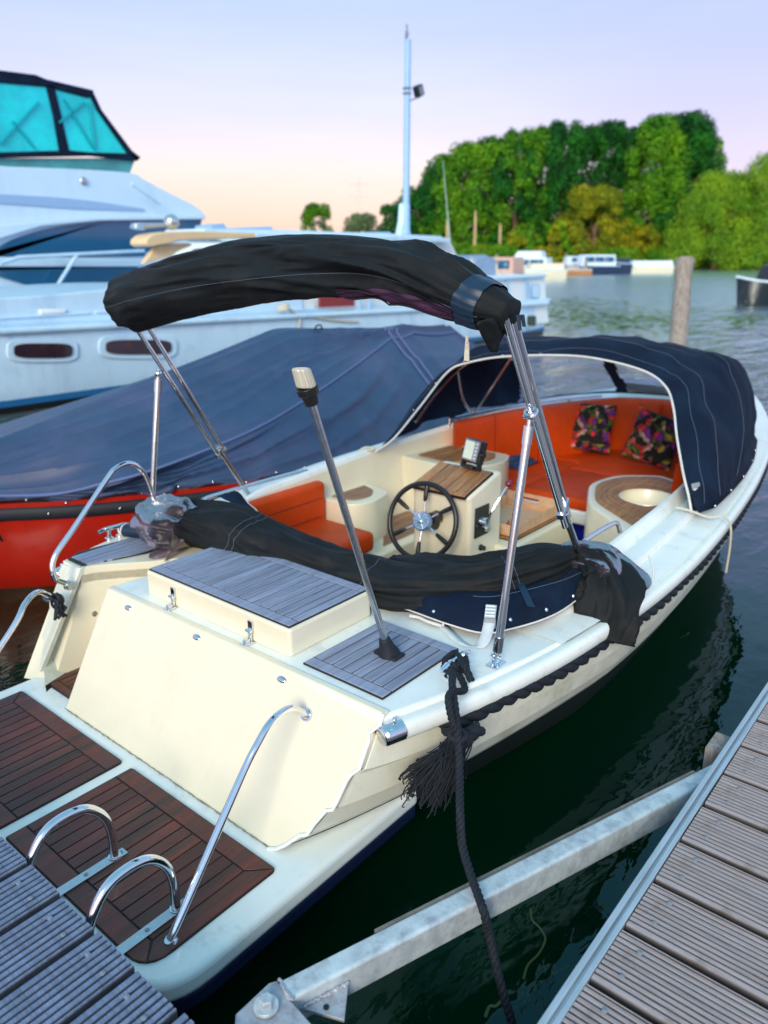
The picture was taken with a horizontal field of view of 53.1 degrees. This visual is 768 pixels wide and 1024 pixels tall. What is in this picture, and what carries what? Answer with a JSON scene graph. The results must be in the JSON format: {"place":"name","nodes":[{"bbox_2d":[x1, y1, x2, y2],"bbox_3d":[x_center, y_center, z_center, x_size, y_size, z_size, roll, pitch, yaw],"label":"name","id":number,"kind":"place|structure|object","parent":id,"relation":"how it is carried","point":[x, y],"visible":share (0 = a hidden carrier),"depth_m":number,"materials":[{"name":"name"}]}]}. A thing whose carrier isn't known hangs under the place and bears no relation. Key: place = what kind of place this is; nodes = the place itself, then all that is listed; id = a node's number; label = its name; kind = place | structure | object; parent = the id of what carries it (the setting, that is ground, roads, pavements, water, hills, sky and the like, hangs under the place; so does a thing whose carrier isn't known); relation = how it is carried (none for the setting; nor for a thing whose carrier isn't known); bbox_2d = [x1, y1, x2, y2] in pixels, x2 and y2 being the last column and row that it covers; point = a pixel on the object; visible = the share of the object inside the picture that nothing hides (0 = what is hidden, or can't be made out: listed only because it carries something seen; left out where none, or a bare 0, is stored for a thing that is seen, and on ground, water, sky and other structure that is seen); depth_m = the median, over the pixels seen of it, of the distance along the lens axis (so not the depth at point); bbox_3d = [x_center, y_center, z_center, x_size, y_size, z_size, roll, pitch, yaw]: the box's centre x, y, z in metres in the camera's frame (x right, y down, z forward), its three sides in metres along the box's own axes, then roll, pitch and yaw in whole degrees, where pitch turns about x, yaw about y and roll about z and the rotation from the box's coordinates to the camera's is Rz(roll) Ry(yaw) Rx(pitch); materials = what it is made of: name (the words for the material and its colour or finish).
{"place":"outdoors","nodes":[
{"label":"outdoors","id":0,"kind":"place"},
{"bbox_2d":[0,269,767,1023],"bbox_3d":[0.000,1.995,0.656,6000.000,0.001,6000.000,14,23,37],"label":"water","id":1,"kind":"structure","parent":0,"point":[676,693],"depth_m":3.30,"materials":[{"name":"green liquid"}]},
{"bbox_2d":[0,837,193,1023],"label":"pier","id":2,"kind":"structure","parent":1,"relation":"on","point":[61,962],"depth_m":1.83,"materials":[{"name":"grey wood"}]},
{"bbox_2d":[0,70,205,286],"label":"flybridge yacht","id":3,"kind":"object","parent":1,"relation":"on","point":[66,220],"visible":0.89,"depth_m":16.39,"materials":[{"name":"white plastic"}]},
{"bbox_2d":[0,83,125,152],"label":"canopy window","id":4,"kind":"structure","parent":3,"relation":"in","point":[15,100],"depth_m":15.90,"materials":[{"name":"teal plastic"}]},
{"bbox_2d":[0,267,137,284],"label":"hull window","id":5,"kind":"structure","parent":3,"relation":"in","point":[23,275],"depth_m":16.56,"materials":[{"name":"blue glass"}]},
{"bbox_2d":[0,219,201,256],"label":"saloon window","id":6,"kind":"structure","parent":3,"relation":"in","point":[106,235],"depth_m":16.86,"materials":[{"name":"blue glass"}]},
{"bbox_2d":[0,324,524,588],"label":"covered sloop","id":7,"kind":"object","parent":1,"relation":"on","point":[373,383],"visible":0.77,"depth_m":5.67,"materials":[{"name":"blue fabric"}]},
{"bbox_2d":[0,24,550,414],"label":"steel cabin cruiser","id":8,"kind":"object","parent":1,"relation":"on","point":[62,343],"visible":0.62,"depth_m":12.52,"materials":[{"name":"white paint"}]},
{"bbox_2d":[276,303,358,327],"bbox_3d":[-1.278,-3.896,15.259,0.270,0.568,2.210,14,23,37],"label":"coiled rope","id":9,"kind":"object","parent":8,"relation":"on","point":[284,307],"visible":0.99,"depth_m":14.78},
{"bbox_2d":[318,297,353,306],"bbox_3d":[-0.994,-4.143,16.092,0.050,0.833,1.100,14,23,37],"label":"door","id":10,"kind":"structure","parent":8,"relation":"in","point":[324,301],"depth_m":15.92,"materials":[{"name":"red wood"}]},
{"bbox_2d":[525,314,536,326],"bbox_3d":[4.122,-5.358,21.526,0.050,0.370,0.634,14,23,37],"label":"window","id":11,"kind":"structure","parent":8,"relation":"in","point":[530,319],"depth_m":21.48,"materials":[{"name":"white paint"}]},
{"bbox_2d":[531,284,539,297],"bbox_3d":[4.287,-6.238,21.702,0.040,0.385,0.465,14,23,37],"label":"window","id":12,"kind":"structure","parent":8,"relation":"in","point":[535,288],"depth_m":21.66,"materials":[{"name":"blue paint"}]},
{"bbox_2d":[0,367,767,1014],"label":"open motor boat","id":13,"kind":"object","parent":1,"relation":"on","point":[218,767],"visible":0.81,"depth_m":2.84,"materials":[{"name":"beige plastic"}]},
{"bbox_2d":[103,234,581,669],"bbox_3d":[-0.276,-0.416,3.344,2.307,1.476,0.938,14,23,37],"label":"bimini frame","id":14,"kind":"object","parent":13,"relation":"attached to","point":[427,277],"visible":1,"depth_m":2.63,"materials":[{"name":"black fabric"}]},
{"bbox_2d":[120,490,653,647],"bbox_3d":[-0.159,0.212,3.346,2.491,0.351,0.768,8,20,22],"label":"rolled boat cover","id":15,"kind":"object","parent":13,"relation":"on","point":[602,582],"visible":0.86,"depth_m":3.05,"materials":[{"name":"black fabric"}]},
{"bbox_2d":[129,493,197,550],"bbox_3d":[-1.085,0.035,3.730,0.458,0.255,0.335,14,23,37],"label":"crumpled window","id":16,"kind":"structure","parent":15,"relation":"in","point":[141,519],"depth_m":3.59,"materials":[{"name":"plastic"}]},
{"bbox_2d":[561,540,651,588],"bbox_3d":[0.877,0.230,3.155,0.420,0.215,0.278,1,18,4],"label":"crumpled window","id":17,"kind":"structure","parent":15,"relation":"in","point":[618,565],"depth_m":3.11,"materials":[{"name":"plastic"}]},
{"bbox_2d":[441,649,516,1023],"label":"mooring line","id":18,"kind":"object","parent":13,"relation":"attached to","point":[458,736],"visible":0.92,"depth_m":2.23,"materials":[{"name":"black fabric"}]},
{"bbox_2d":[509,455,537,469],"bbox_3d":[0.999,-0.433,6.119,0.362,0.082,0.306,14,23,37],"label":"towel","id":19,"kind":"object","parent":13,"relation":"on","point":[514,460],"visible":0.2,"depth_m":6.00,"materials":[{"name":"blue fabric"}]},
{"bbox_2d":[499,489,556,535],"bbox_3d":[0.743,-0.001,4.517,0.355,0.100,0.500,14,23,37],"label":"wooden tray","id":20,"kind":"object","parent":13,"relation":"in","point":[533,515],"visible":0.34,"depth_m":4.60,"materials":[{"name":"brown wood"}]},
{"bbox_2d":[356,334,757,572],"bbox_3d":[1.575,-0.697,5.395,2.427,1.077,2.981,14,23,37],"label":"sprayhood","id":21,"kind":"object","parent":13,"relation":"attached to","point":[711,396],"visible":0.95,"depth_m":4.72,"materials":[{"name":"blue fabric"}]},
{"bbox_2d":[572,523,584,539],"bbox_3d":[1.411,0.084,5.596,0.370,0.205,0.390,14,23,37],"label":"storage crate","id":22,"kind":"object","parent":13,"relation":"on","point":[579,530],"depth_m":5.41,"materials":[{"name":"blue plastic"}]},
{"bbox_2d":[568,400,617,454],"bbox_3d":[1.701,-0.707,6.392,0.434,0.414,0.173,7,19,19],"label":"scatter cushion","id":23,"kind":"object","parent":13,"relation":"on","point":[592,428],"visible":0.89,"depth_m":6.33,"materials":[{"name":"fabric"}]},
{"bbox_2d":[620,407,676,470],"bbox_3d":[2.116,-0.569,6.006,0.473,0.462,0.189,14,23,37],"label":"scatter cushion","id":24,"kind":"object","parent":13,"relation":"on","point":[651,440],"visible":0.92,"depth_m":5.96,"materials":[{"name":"fabric"}]},
{"bbox_2d":[492,257,523,274],"bbox_3d":[8.651,-19.605,63.021,6.515,2.480,2.802,14,23,37],"label":"moored boat","id":25,"kind":"object","parent":1,"relation":"on","point":[512,265],"visible":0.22,"depth_m":61.05,"materials":[{"name":"white"}]},
{"bbox_2d":[484,908,545,1017],"bbox_3d":[0.432,1.418,2.410,0.089,0.009,0.446,9,20,26],"label":"drifting weed","id":26,"kind":"object","parent":1,"relation":"on","point":[498,1003],"visible":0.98,"depth_m":2.42,"materials":[{"name":"green plant"}]},
{"bbox_2d":[514,251,551,268],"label":"moored boat","id":27,"kind":"object","parent":1,"relation":"on","point":[534,256],"visible":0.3,"depth_m":84.01,"materials":[{"name":"white paint"}]},
{"bbox_2d":[524,263,566,279],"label":"moored boat","id":28,"kind":"object","parent":1,"relation":"on","point":[556,271],"visible":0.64,"depth_m":83.09,"materials":[{"name":"white paint"}]},
{"bbox_2d":[563,256,577,264],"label":"moored boat","id":29,"kind":"object","parent":1,"relation":"on","point":[570,260],"visible":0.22,"depth_m":127.05,"materials":[{"name":"white paint"}]},
{"bbox_2d":[564,265,591,275],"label":"moored boat","id":30,"kind":"object","parent":1,"relation":"on","point":[574,270],"visible":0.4,"depth_m":105.51,"materials":[{"name":"white paint"}]},
{"bbox_2d":[573,255,620,274],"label":"moored boat","id":31,"kind":"object","parent":1,"relation":"on","point":[601,264],"visible":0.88,"depth_m":111.35,"materials":[{"name":"white paint"}]},
{"bbox_2d":[616,258,632,273],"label":"moored boat","id":32,"kind":"object","parent":1,"relation":"on","point":[626,265],"visible":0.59,"depth_m":115.65,"materials":[{"name":"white paint"}]},
{"bbox_2d":[630,261,673,272],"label":"moored boat","id":33,"kind":"object","parent":1,"relation":"on","point":[652,266],"visible":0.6,"depth_m":120.97,"materials":[{"name":"white paint"}]},
{"bbox_2d":[537,682,767,1023],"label":"finger jetty","id":34,"kind":"object","parent":1,"relation":"on","point":[681,937],"visible":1,"depth_m":1.95,"materials":[{"name":"grey wood"}]},
{"bbox_2d":[235,765,710,1023],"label":"corner brace","id":35,"kind":"object","parent":34,"relation":"attached to","point":[326,987],"visible":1,"depth_m":2.06,"materials":[{"name":"metal"}]},
{"bbox_2d":[669,256,694,345],"bbox_3d":[5.674,-3.485,14.793,0.352,2.742,1.074,5,19,14],"label":"wooden piling","id":36,"kind":"object","parent":1,"relation":"in","point":[683,269],"visible":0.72,"depth_m":14.63,"materials":[{"name":"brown wood"}]},
{"bbox_2d":[710,151,767,270],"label":"willow tree","id":37,"kind":"object","parent":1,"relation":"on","point":[762,172],"visible":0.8,"depth_m":151.25,"materials":[{"name":"green plant"}]},
{"bbox_2d":[736,265,767,305],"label":"moored boat","id":38,"kind":"object","parent":1,"relation":"on","point":[752,292],"visible":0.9,"depth_m":36.40,"materials":[{"name":"black plastic"}]},
{"bbox_2d":[0,0,767,258],"label":"sky","id":39,"kind":"structure","parent":0,"point":[248,113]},
{"bbox_2d":[545,289,767,336],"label":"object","id":40,"kind":"object","parent":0,"point":[633,319],"visible":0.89,"depth_m":28.61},
{"bbox_2d":[562,262,756,268],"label":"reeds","id":41,"kind":"object","parent":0,"point":[709,266],"visible":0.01,"depth_m":172.41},
{"bbox_3d":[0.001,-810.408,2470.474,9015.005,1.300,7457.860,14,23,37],"label":"far shore","id":42,"kind":"structure","parent":0,"visible":0},
{"bbox_2d":[300,202,334,231],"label":"green tree","id":43,"kind":"object","parent":42,"relation":"on","point":[312,210],"visible":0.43,"depth_m":304.81,"materials":[{"name":"green plant"}]},
{"bbox_2d":[342,212,376,231],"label":"green tree","id":44,"kind":"object","parent":42,"relation":"on","point":[358,222],"visible":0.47,"depth_m":319.20,"materials":[{"name":"green plant"}]},
{"bbox_2d":[376,203,396,233],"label":"green tree","id":45,"kind":"object","parent":42,"relation":"on","point":[384,226],"visible":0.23,"depth_m":279.10,"materials":[{"name":"green plant"}]},
{"bbox_2d":[388,184,448,237],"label":"poplar tree","id":46,"kind":"object","parent":42,"relation":"on","point":[417,203],"visible":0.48,"depth_m":187.94,"materials":[{"name":"green plant"}]},
{"bbox_2d":[414,153,465,243],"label":"poplar tree","id":47,"kind":"object","parent":42,"relation":"on","point":[432,175],"visible":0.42,"depth_m":184.91,"materials":[{"name":"green plant"}]},
{"bbox_2d":[446,220,448,237],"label":"bare trunk","id":48,"kind":"object","parent":42,"relation":"on","point":[447,232],"visible":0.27,"depth_m":171.63,"materials":[{"name":"beige plant"}]},
{"bbox_2d":[451,241,473,254],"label":"bank bush","id":49,"kind":"object","parent":42,"relation":"on","point":[461,248],"visible":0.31,"depth_m":170.97,"materials":[{"name":"green plant"}]},
{"bbox_2d":[436,139,495,244],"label":"poplar tree","id":50,"kind":"object","parent":42,"relation":"on","point":[465,157],"visible":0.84,"depth_m":181.38,"materials":[{"name":"green plant"}]},
{"bbox_2d":[472,210,476,254],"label":"bare trunk","id":51,"kind":"object","parent":42,"relation":"on","point":[475,226],"visible":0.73,"depth_m":171.52,"materials":[{"name":"beige plant"}]},
{"bbox_2d":[467,243,493,256],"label":"bank bush","id":52,"kind":"object","parent":42,"relation":"on","point":[481,249],"visible":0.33,"depth_m":172.37,"materials":[{"name":"green plant"}]},
{"bbox_2d":[468,134,518,243],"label":"poplar tree","id":53,"kind":"object","parent":42,"relation":"on","point":[494,142],"visible":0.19,"depth_m":183.87,"materials":[{"name":"green plant"}]},
{"bbox_2d":[499,223,501,256],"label":"bare trunk","id":54,"kind":"object","parent":42,"relation":"on","point":[500,229],"visible":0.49,"depth_m":171.88,"materials":[{"name":"beige plant"}]},
{"bbox_2d":[485,243,517,256],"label":"bank bush","id":55,"kind":"object","parent":42,"relation":"on","point":[504,250],"visible":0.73,"depth_m":170.81,"materials":[{"name":"green plant"}]},
{"bbox_2d":[484,126,543,247],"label":"poplar tree","id":56,"kind":"object","parent":42,"relation":"on","point":[514,144],"visible":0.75,"depth_m":179.67,"materials":[{"name":"green plant"}]},
{"bbox_2d":[503,229,544,251],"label":"golden tree","id":57,"kind":"object","parent":42,"relation":"on","point":[529,240],"visible":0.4,"depth_m":173.08,"materials":[{"name":"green plant"}]},
{"bbox_2d":[509,123,567,245],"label":"poplar tree","id":58,"kind":"object","parent":42,"relation":"on","point":[536,135],"visible":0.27,"depth_m":183.84,"materials":[{"name":"green plant"}]},
{"bbox_2d":[534,245,562,262],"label":"bank bush","id":59,"kind":"object","parent":42,"relation":"on","point":[551,252],"visible":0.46,"depth_m":172.61,"materials":[{"name":"yellow plant"}]},
{"bbox_2d":[534,119,588,247],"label":"poplar tree","id":60,"kind":"object","parent":42,"relation":"on","point":[569,177],"visible":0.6,"depth_m":180.27,"materials":[{"name":"green plant"}]},
{"bbox_2d":[545,219,579,262],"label":"golden tree","id":61,"kind":"object","parent":42,"relation":"on","point":[556,229],"visible":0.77,"depth_m":173.10,"materials":[{"name":"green plant"}]},
{"bbox_2d":[564,122,612,231],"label":"poplar tree","id":62,"kind":"object","parent":42,"relation":"on","point":[596,141],"visible":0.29,"depth_m":186.59,"materials":[{"name":"green plant"}]},
{"bbox_2d":[556,182,632,255],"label":"golden tree","id":63,"kind":"object","parent":42,"relation":"on","point":[584,200],"visible":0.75,"depth_m":172.04,"materials":[{"name":"yellow plant"}]},
{"bbox_2d":[589,246,625,257],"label":"bank bush","id":64,"kind":"object","parent":42,"relation":"on","point":[614,251],"visible":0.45,"depth_m":170.19,"materials":[{"name":"green plant"}]},
{"bbox_2d":[585,119,634,241],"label":"poplar tree","id":65,"kind":"object","parent":42,"relation":"on","point":[614,131],"visible":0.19,"depth_m":190.31,"materials":[{"name":"green plant"}]},
{"bbox_2d":[606,125,644,227],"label":"poplar tree","id":66,"kind":"object","parent":42,"relation":"on","point":[618,175],"visible":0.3,"depth_m":186.76,"materials":[{"name":"green plant"}]},
{"bbox_2d":[610,245,641,260],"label":"bank bush","id":67,"kind":"object","parent":42,"relation":"on","point":[632,254],"visible":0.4,"depth_m":170.69,"materials":[{"name":"green plant"}]},
{"bbox_2d":[624,224,661,260],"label":"golden tree","id":68,"kind":"object","parent":42,"relation":"on","point":[644,232],"visible":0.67,"depth_m":174.47,"materials":[{"name":"yellow plant"}]},
{"bbox_2d":[639,246,668,260],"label":"bank bush","id":69,"kind":"object","parent":42,"relation":"on","point":[655,253],"visible":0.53,"depth_m":172.85,"materials":[{"name":"green plant"}]},
{"bbox_2d":[616,111,693,259],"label":"poplar tree","id":70,"kind":"object","parent":42,"relation":"on","point":[658,130],"visible":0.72,"depth_m":176.52,"materials":[{"name":"green plant"}]},
{"bbox_2d":[646,210,683,247],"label":"green tree","id":71,"kind":"object","parent":42,"relation":"on","point":[667,216],"visible":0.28,"depth_m":175.26,"materials":[{"name":"green plant"}]},
{"bbox_2d":[640,109,723,240],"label":"poplar tree","id":72,"kind":"object","parent":42,"relation":"on","point":[700,131],"visible":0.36,"depth_m":177.02,"materials":[{"name":"green plant"}]},
{"bbox_2d":[687,135,727,264],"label":"poplar tree","id":73,"kind":"object","parent":42,"relation":"on","point":[723,156],"visible":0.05,"depth_m":188.43,"materials":[{"name":"green plant"}]},
{"bbox_2d":[703,171,723,264],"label":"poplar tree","id":74,"kind":"object","parent":42,"relation":"on","point":[710,261],"visible":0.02,"depth_m":202.92,"materials":[{"name":"green plant"}]},
{"bbox_2d":[660,168,767,269],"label":"willow tree","id":75,"kind":"object","parent":42,"relation":"on","point":[711,204],"visible":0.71,"depth_m":156.43,"materials":[{"name":"green plant"}]}
]}

